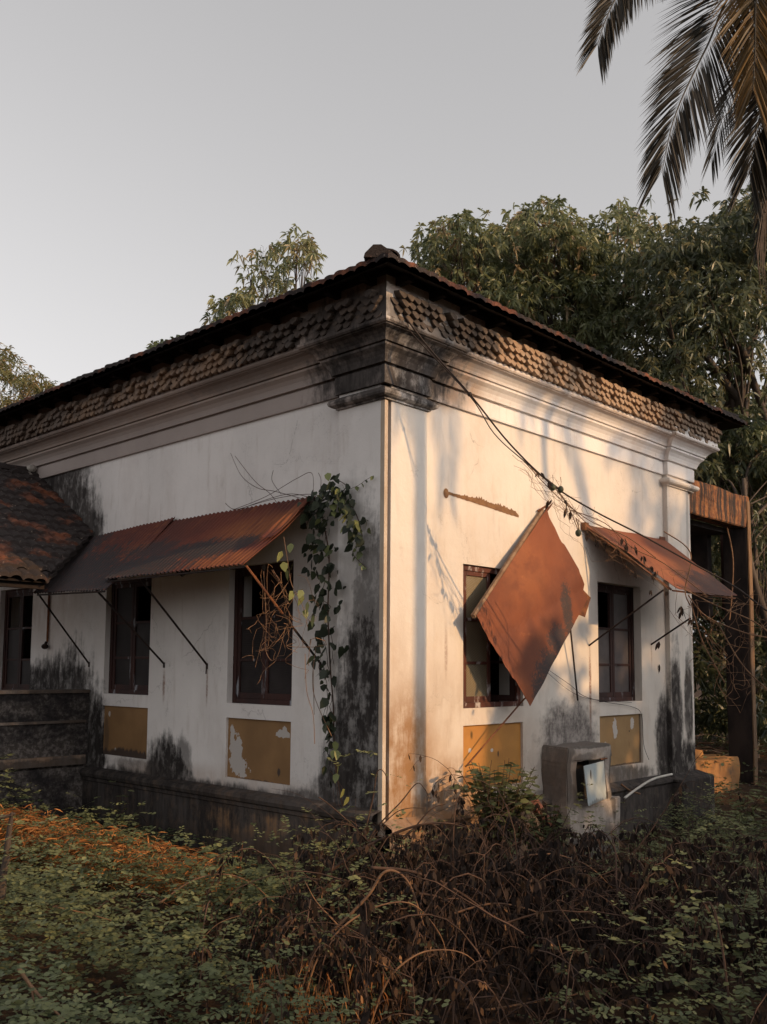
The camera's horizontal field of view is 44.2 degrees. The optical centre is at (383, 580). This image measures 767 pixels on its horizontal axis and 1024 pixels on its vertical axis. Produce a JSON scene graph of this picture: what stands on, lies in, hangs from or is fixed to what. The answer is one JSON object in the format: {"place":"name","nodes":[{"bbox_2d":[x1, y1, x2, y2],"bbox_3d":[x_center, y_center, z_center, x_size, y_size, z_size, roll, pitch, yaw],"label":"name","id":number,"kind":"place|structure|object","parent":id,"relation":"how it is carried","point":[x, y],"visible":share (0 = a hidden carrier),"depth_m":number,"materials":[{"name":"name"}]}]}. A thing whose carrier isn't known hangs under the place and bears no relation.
{"place":"outdoors","nodes":[
{"label":"outdoors","id":0,"kind":"place"},
{"bbox_2d":[0,674,766,1023],"bbox_3d":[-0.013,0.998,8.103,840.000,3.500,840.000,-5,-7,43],"label":"ground","id":1,"kind":"structure","parent":0,"point":[672,994],"depth_m":5.32,"materials":[{"name":"green plant"}]},
{"bbox_2d":[0,812,15,899],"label":"fence stake","id":2,"kind":"object","parent":1,"relation":"on","point":[5,859],"visible":0.93,"depth_m":5.19,"materials":[{"name":"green wood"}]},
{"bbox_2d":[0,342,60,407],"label":"pale tree","id":3,"kind":"object","parent":1,"relation":"on","point":[26,386],"visible":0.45,"depth_m":23.90,"materials":[{"name":"green plant"}]},
{"bbox_2d":[111,805,126,848],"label":"weed plant","id":4,"kind":"object","parent":1,"relation":"on","point":[119,816],"visible":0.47,"depth_m":9.52,"materials":[{"name":"green plant"}]},
{"bbox_2d":[145,830,157,853],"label":"weed plant","id":5,"kind":"object","parent":1,"relation":"on","point":[152,839],"visible":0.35,"depth_m":9.30,"materials":[{"name":"green plant"}]},
{"bbox_2d":[144,334,180,348],"bbox_3d":[-4.967,-0.659,21.184,1.419,9.981,1.856,1,-5,-9],"label":"young tree","id":6,"kind":"object","parent":1,"relation":"on","point":[154,344],"visible":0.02,"depth_m":21.25,"materials":[{"name":"green plant"}]},
{"bbox_2d":[0,804,410,1023],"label":"dry fern","id":7,"kind":"object","parent":1,"relation":"on","point":[29,829],"visible":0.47,"depth_m":7.37,"materials":[{"name":"plant"}]},
{"bbox_2d":[198,836,224,865],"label":"weed plant","id":8,"kind":"object","parent":1,"relation":"on","point":[220,850],"visible":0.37,"depth_m":8.77,"materials":[{"name":"green plant"}]},
{"bbox_2d":[200,223,327,324],"bbox_3d":[-2.618,-1.810,19.796,2.848,12.006,3.394,0,-5,1],"label":"mango tree","id":9,"kind":"object","parent":1,"relation":"on","point":[308,248],"visible":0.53,"depth_m":19.58,"materials":[{"name":"green plant"}]},
{"bbox_2d":[277,848,294,889],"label":"weed plant","id":10,"kind":"object","parent":1,"relation":"on","point":[290,862],"visible":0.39,"depth_m":8.01,"materials":[{"name":"green plant"}]},
{"bbox_2d":[311,827,326,876],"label":"weed plant","id":11,"kind":"object","parent":1,"relation":"on","point":[316,853],"visible":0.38,"depth_m":7.98,"materials":[{"name":"green plant"}]},
{"bbox_2d":[284,869,425,994],"bbox_3d":[-0.194,1.910,4.895,0.826,0.820,0.077,0,-5,2],"label":"dry branch","id":12,"kind":"object","parent":1,"relation":"on","point":[346,918],"visible":0.61,"depth_m":4.89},
{"bbox_2d":[0,244,747,891],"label":"old house","id":13,"kind":"structure","parent":1,"relation":"on","point":[348,378],"depth_m":9.73,"materials":[{"name":"paint"}]},
{"bbox_2d":[1,589,32,689],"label":"window","id":14,"kind":"structure","parent":13,"relation":"in","point":[15,669],"depth_m":13.04,"materials":[{"name":"red wood"}]},
{"bbox_2d":[41,592,49,648],"bbox_3d":[-4.368,0.343,12.227,0.086,1.096,0.090,-5,-7,43],"label":"wall lamp","id":15,"kind":"object","parent":13,"relation":"attached to","point":[44,646],"visible":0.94,"depth_m":12.22,"materials":[{"name":"metal"}]},
{"bbox_2d":[33,517,174,667],"bbox_3d":[-3.196,0.132,10.501,2.091,1.664,1.035,-5,-7,43],"label":"awning","id":16,"kind":"object","parent":13,"relation":"attached to","point":[94,563],"visible":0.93,"depth_m":10.38,"materials":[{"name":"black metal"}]},
{"bbox_2d":[108,578,151,694],"bbox_3d":[-2.907,0.651,11.023,0.965,1.350,0.070,-5,-7,43],"label":"window","id":17,"kind":"structure","parent":13,"relation":"in","point":[129,656],"depth_m":11.09,"materials":[{"name":"red wood"}]},
{"bbox_2d":[105,496,321,674],"bbox_3d":[-1.758,0.071,9.214,2.429,1.689,0.934,-5,-7,43],"label":"awning","id":18,"kind":"object","parent":13,"relation":"attached to","point":[183,546],"visible":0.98,"depth_m":9.12,"materials":[{"name":"red metal"}]},
{"bbox_2d":[225,455,323,509],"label":"dry twigs","id":19,"kind":"object","parent":18,"relation":"on","point":[271,490],"visible":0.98,"depth_m":9.11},
{"bbox_2d":[242,564,331,743],"bbox_3d":[-0.821,0.641,8.227,1.149,1.558,0.588,-5,-7,43],"label":"dry creeper","id":20,"kind":"object","parent":18,"relation":"hanging from","point":[276,627],"visible":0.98,"depth_m":8.31,"materials":[{"name":"brown plant"}]},
{"bbox_2d":[277,539,314,626],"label":"hanging creeper","id":21,"kind":"object","parent":18,"relation":"hanging from","point":[284,566],"visible":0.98,"depth_m":8.19,"materials":[{"name":"green plant"}]},
{"bbox_2d":[232,561,293,705],"bbox_3d":[-1.154,0.531,9.374,0.995,1.390,0.070,-5,-7,43],"label":"window","id":22,"kind":"structure","parent":13,"relation":"in","point":[274,687],"depth_m":9.37,"materials":[{"name":"red wood"}]},
{"bbox_2d":[297,473,373,846],"bbox_3d":[-0.477,0.667,8.365,0.917,3.296,0.210,-5,-7,43],"label":"climbing vine","id":23,"kind":"object","parent":13,"relation":"attached to","point":[338,497],"visible":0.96,"depth_m":8.43,"materials":[{"name":"green plant"}]},
{"bbox_2d":[463,564,519,707],"bbox_3d":[1.044,0.563,9.358,0.070,1.375,0.975,-5,-7,43],"label":"window","id":24,"kind":"structure","parent":13,"relation":"in","point":[476,579],"depth_m":9.19,"materials":[{"name":"red wood"}]},
{"bbox_2d":[465,503,590,766],"bbox_3d":[1.558,0.472,9.593,0.295,2.686,2.211,-5,-7,43],"label":"fallen metal sheet","id":25,"kind":"object","parent":13,"relation":"attached to","point":[532,605],"visible":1,"depth_m":9.52,"materials":[{"name":"metal"}]},
{"bbox_2d":[541,741,619,864],"bbox_3d":[2.139,2.568,9.951,0.460,1.679,1.058,-5,-7,43],"label":"masonry box","id":26,"kind":"object","parent":13,"relation":"attached to","point":[568,769],"visible":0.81,"depth_m":9.75,"materials":[{"name":"paint"}]},
{"bbox_2d":[583,761,605,805],"bbox_3d":[2.209,2.106,9.809,0.037,0.414,0.585,-3,-6,35],"label":"box door","id":27,"kind":"structure","parent":26,"relation":"in","point":[594,773],"depth_m":9.80,"materials":[{"name":"white paint"}]},
{"bbox_2d":[402,312,766,610],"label":"cable","id":28,"kind":"object","parent":13,"relation":"attached to","point":[442,364],"visible":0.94,"depth_m":8.17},
{"bbox_2d":[558,477,563,492],"bbox_3d":[1.544,-0.831,8.221,0.051,0.142,0.052,-5,-7,43],"label":"gourd","id":29,"kind":"object","parent":28,"relation":"hanging from","point":[560,489],"visible":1,"depth_m":8.20,"materials":[{"name":"green plant"}]},
{"bbox_2d":[512,455,766,712],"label":"dead vine","id":30,"kind":"object","parent":28,"relation":"hanging from","point":[618,552],"visible":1,"depth_m":8.30,"materials":[{"name":"brown plant"}]},
{"bbox_2d":[575,521,580,536],"bbox_3d":[1.695,-0.451,8.213,0.051,0.142,0.052,-5,-7,43],"label":"gourd","id":31,"kind":"object","parent":30,"relation":"hanging from","point":[577,533],"visible":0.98,"depth_m":8.19,"materials":[{"name":"green plant"}]},
{"bbox_2d":[548,670,648,758],"bbox_3d":[2.458,1.556,10.639,0.006,1.071,2.181,-5,-7,43],"label":"slack wire","id":32,"kind":"object","parent":13,"relation":"attached to","point":[601,700],"visible":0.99,"depth_m":10.68,"materials":[{"name":"black metal"}]},
{"bbox_2d":[597,583,634,701],"bbox_3d":[2.695,0.742,11.194,0.070,1.380,1.005,-5,-7,43],"label":"window","id":33,"kind":"structure","parent":13,"relation":"in","point":[616,647],"depth_m":11.28,"materials":[{"name":"red wood"}]},
{"bbox_2d":[621,784,640,794],"bbox_3d":[2.820,2.382,10.759,0.298,0.143,0.033,4,-6,-30],"label":"broken stick","id":34,"kind":"object","parent":13,"relation":"on","point":[625,787],"visible":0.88,"depth_m":10.72,"materials":[{"name":"brown wood"}]},
{"bbox_2d":[623,773,672,798],"bbox_3d":[3.074,2.376,10.915,0.031,0.193,1.219,-4,-7,41],"label":"plastic pipe","id":35,"kind":"object","parent":13,"relation":"on","point":[642,785],"visible":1,"depth_m":10.83,"materials":[{"name":"white plastic"}]},
{"bbox_2d":[581,522,736,645],"bbox_3d":[3.231,0.066,10.947,0.946,1.421,1.965,-5,-7,43],"label":"awning","id":36,"kind":"object","parent":13,"relation":"attached to","point":[703,581],"visible":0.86,"depth_m":11.01,"materials":[{"name":"red metal"}]},
{"bbox_2d":[298,901,449,1018],"bbox_3d":[-0.023,1.856,4.616,0.801,0.558,0.074,2,-6,-17],"label":"dry branch","id":37,"kind":"object","parent":1,"relation":"on","point":[332,937],"visible":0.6,"depth_m":4.59,"materials":[{"name":"brown wood"}]},
{"bbox_2d":[0,749,766,1023],"bbox_3d":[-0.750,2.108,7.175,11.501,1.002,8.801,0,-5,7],"label":"broad weeds","id":38,"kind":"object","parent":1,"relation":"on","point":[676,932],"visible":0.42,"depth_m":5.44,"materials":[{"name":"green plant"}]},
{"bbox_2d":[17,969,65,1022],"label":"dry branch","id":39,"kind":"object","parent":38,"relation":"on","point":[28,982],"visible":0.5,"depth_m":4.00,"materials":[{"name":"brown wood"}]},
{"bbox_2d":[52,905,108,919],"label":"dry branch","id":40,"kind":"object","parent":38,"relation":"on","point":[76,911],"visible":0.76,"depth_m":5.00,"materials":[{"name":"brown wood"}]},
{"bbox_2d":[11,750,766,1023],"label":"dead brush","id":41,"kind":"object","parent":1,"relation":"on","point":[509,923],"visible":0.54,"depth_m":5.04,"materials":[{"name":"brown plant"}]},
{"bbox_2d":[186,916,237,965],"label":"dry branch","id":42,"kind":"object","parent":41,"relation":"on","point":[206,934],"visible":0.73,"depth_m":5.00,"materials":[{"name":"brown wood"}]},
{"bbox_2d":[159,873,283,910],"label":"dry branch","id":43,"kind":"object","parent":41,"relation":"on","point":[164,899],"visible":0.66,"depth_m":5.65,"materials":[{"name":"brown wood"}]},
{"bbox_2d":[318,769,387,870],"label":"dry branch","id":44,"kind":"object","parent":41,"relation":"on","point":[369,810],"visible":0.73,"depth_m":6.60,"materials":[{"name":"brown wood"}]},
{"bbox_2d":[301,804,466,892],"bbox_3d":[-0.009,1.806,6.297,1.120,0.604,0.232,0,-5,2],"label":"dry branch","id":45,"kind":"object","parent":41,"relation":"on","point":[336,866],"visible":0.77,"depth_m":6.19,"materials":[{"name":"brown wood"}]},
{"bbox_2d":[343,783,427,872],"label":"dry branch","id":46,"kind":"object","parent":41,"relation":"on","point":[391,815],"visible":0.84,"depth_m":6.70,"materials":[{"name":"brown wood"}]},
{"bbox_2d":[370,949,492,1023],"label":"dry branch","id":47,"kind":"object","parent":41,"relation":"on","point":[388,979],"visible":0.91,"depth_m":4.47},
{"bbox_2d":[587,917,699,953],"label":"dry branch","id":48,"kind":"object","parent":41,"relation":"on","point":[648,918],"visible":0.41,"depth_m":5.07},
{"bbox_2d":[371,866,526,972],"bbox_3d":[0.398,1.964,5.295,0.947,0.710,0.050,1,-5,-4],"label":"dry branch","id":49,"kind":"object","parent":1,"relation":"on","point":[413,872],"visible":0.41,"depth_m":5.29,"materials":[{"name":"brown wood"}]},
{"bbox_2d":[399,209,549,322],"bbox_3d":[1.347,-1.904,18.971,3.428,12.037,3.906,2,-6,-18],"label":"mango tree","id":50,"kind":"object","parent":1,"relation":"on","point":[451,239],"visible":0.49,"depth_m":18.34,"materials":[{"name":"green plant"}]},
{"bbox_2d":[449,760,544,865],"bbox_3d":[1.030,2.115,8.289,0.815,1.032,0.881,-5,-7,43],"label":"leafy shrub","id":51,"kind":"object","parent":1,"relation":"on","point":[517,795],"visible":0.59,"depth_m":8.21,"materials":[{"name":"green plant"}]},
{"bbox_2d":[454,903,590,970],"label":"dry branch","id":52,"kind":"object","parent":1,"relation":"on","point":[469,908],"visible":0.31,"depth_m":5.04,"materials":[{"name":"brown wood"}]},
{"bbox_2d":[528,795,551,825],"bbox_3d":[1.503,2.217,9.056,0.267,0.335,0.240,1,-5,-10],"label":"loose roof tile","id":53,"kind":"object","parent":1,"relation":"on","point":[541,806],"visible":0.15,"depth_m":8.97,"materials":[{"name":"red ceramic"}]},
{"bbox_2d":[516,805,577,874],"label":"leafy shrub","id":54,"kind":"object","parent":1,"relation":"on","point":[532,829],"visible":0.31,"depth_m":8.44,"materials":[{"name":"green plant"}]},
{"bbox_2d":[534,800,562,873],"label":"withered plant","id":55,"kind":"object","parent":1,"relation":"on","point":[537,805],"visible":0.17,"depth_m":8.49,"materials":[{"name":"brown plant"}]},
{"bbox_2d":[485,936,618,1013],"bbox_3d":[0.828,1.946,4.602,0.660,0.428,0.044,0,-5,3],"label":"dry branch","id":56,"kind":"object","parent":1,"relation":"on","point":[503,1007],"visible":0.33,"depth_m":4.60,"materials":[{"name":"brown wood"}]},
{"bbox_2d":[493,853,620,898],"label":"dry branch","id":57,"kind":"object","parent":1,"relation":"on","point":[549,854],"visible":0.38,"depth_m":5.87,"materials":[{"name":"brown wood"}]},
{"bbox_2d":[456,194,729,406],"bbox_3d":[4.318,-2.486,20.327,5.784,13.468,6.128,0,-5,1],"label":"mango tree","id":58,"kind":"object","parent":1,"relation":"on","point":[579,291],"visible":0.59,"depth_m":18.87,"materials":[{"name":"green plant"}]},
{"bbox_2d":[621,838,652,856],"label":"weed plant","id":59,"kind":"object","parent":1,"relation":"on","point":[630,849],"visible":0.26,"depth_m":9.66,"materials":[{"name":"green plant"}]},
{"bbox_2d":[557,320,766,690],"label":"undergrowth tree","id":60,"kind":"object","parent":1,"relation":"on","point":[722,613],"visible":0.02,"depth_m":23.18,"materials":[{"name":"green plant"}]},
{"bbox_2d":[576,0,766,299],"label":"coconut palm","id":61,"kind":"object","parent":1,"relation":"on","point":[747,74],"visible":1,"depth_m":11.95,"materials":[{"name":"green plant"}]},
{"bbox_2d":[603,184,766,757],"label":"mango tree","id":62,"kind":"object","parent":1,"relation":"on","point":[700,260],"visible":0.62,"depth_m":17.22,"materials":[{"name":"green plant"}]},
{"bbox_2d":[668,809,717,839],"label":"weed plant","id":63,"kind":"object","parent":1,"relation":"on","point":[682,818],"visible":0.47,"depth_m":10.85,"materials":[{"name":"green plant"}]},
{"bbox_2d":[694,712,702,736],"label":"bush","id":64,"kind":"object","parent":1,"relation":"on","point":[697,731],"depth_m":19.21,"materials":[{"name":"green plant"}]},
{"bbox_2d":[695,733,728,762],"bbox_3d":[4.296,2.834,16.605,3.808,0.944,5.425,-3,-6,32],"label":"twig heap","id":65,"kind":"object","parent":1,"relation":"on","point":[713,749],"visible":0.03,"depth_m":16.58,"materials":[{"name":"brown wood"}]},
{"bbox_2d":[695,749,739,792],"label":"ochre block","id":66,"kind":"structure","parent":1,"relation":"on","point":[731,773],"depth_m":14.43,"materials":[{"name":"orange paint"}]},
{"bbox_2d":[689,480,757,784],"bbox_3d":[3.781,1.170,15.395,3.326,5.185,3.911,-5,-7,43],"label":"ruined porch","id":67,"kind":"object","parent":1,"relation":"on","point":[727,511],"visible":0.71,"depth_m":15.39,"materials":[{"name":"wood"}]},
{"bbox_2d":[690,722,766,829],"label":"ground cover","id":68,"kind":"object","parent":1,"relation":"on","point":[722,764],"visible":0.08,"depth_m":13.73,"materials":[{"name":"green plant"}]},
{"bbox_2d":[691,413,766,775],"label":"mango sapling","id":69,"kind":"object","parent":1,"relation":"on","point":[727,453],"visible":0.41,"depth_m":16.76,"materials":[{"name":"green plant"}]},
{"bbox_2d":[692,612,766,741],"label":"bush","id":70,"kind":"object","parent":1,"relation":"on","point":[719,637],"visible":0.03,"depth_m":22.64,"materials":[{"name":"green plant"}]},
{"bbox_2d":[693,610,766,745],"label":"bush","id":71,"kind":"object","parent":1,"relation":"on","point":[711,715],"visible":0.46,"depth_m":18.77,"materials":[{"name":"green plant"}]},
{"bbox_2d":[726,789,766,827],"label":"palmate plant","id":72,"kind":"object","parent":1,"relation":"on","point":[744,808],"visible":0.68,"depth_m":11.52,"materials":[{"name":"green plant"}]},
{"bbox_2d":[0,0,766,657],"label":"sky","id":73,"kind":"structure","parent":0,"point":[145,144],"materials":[{"name":"grey"}]}
]}

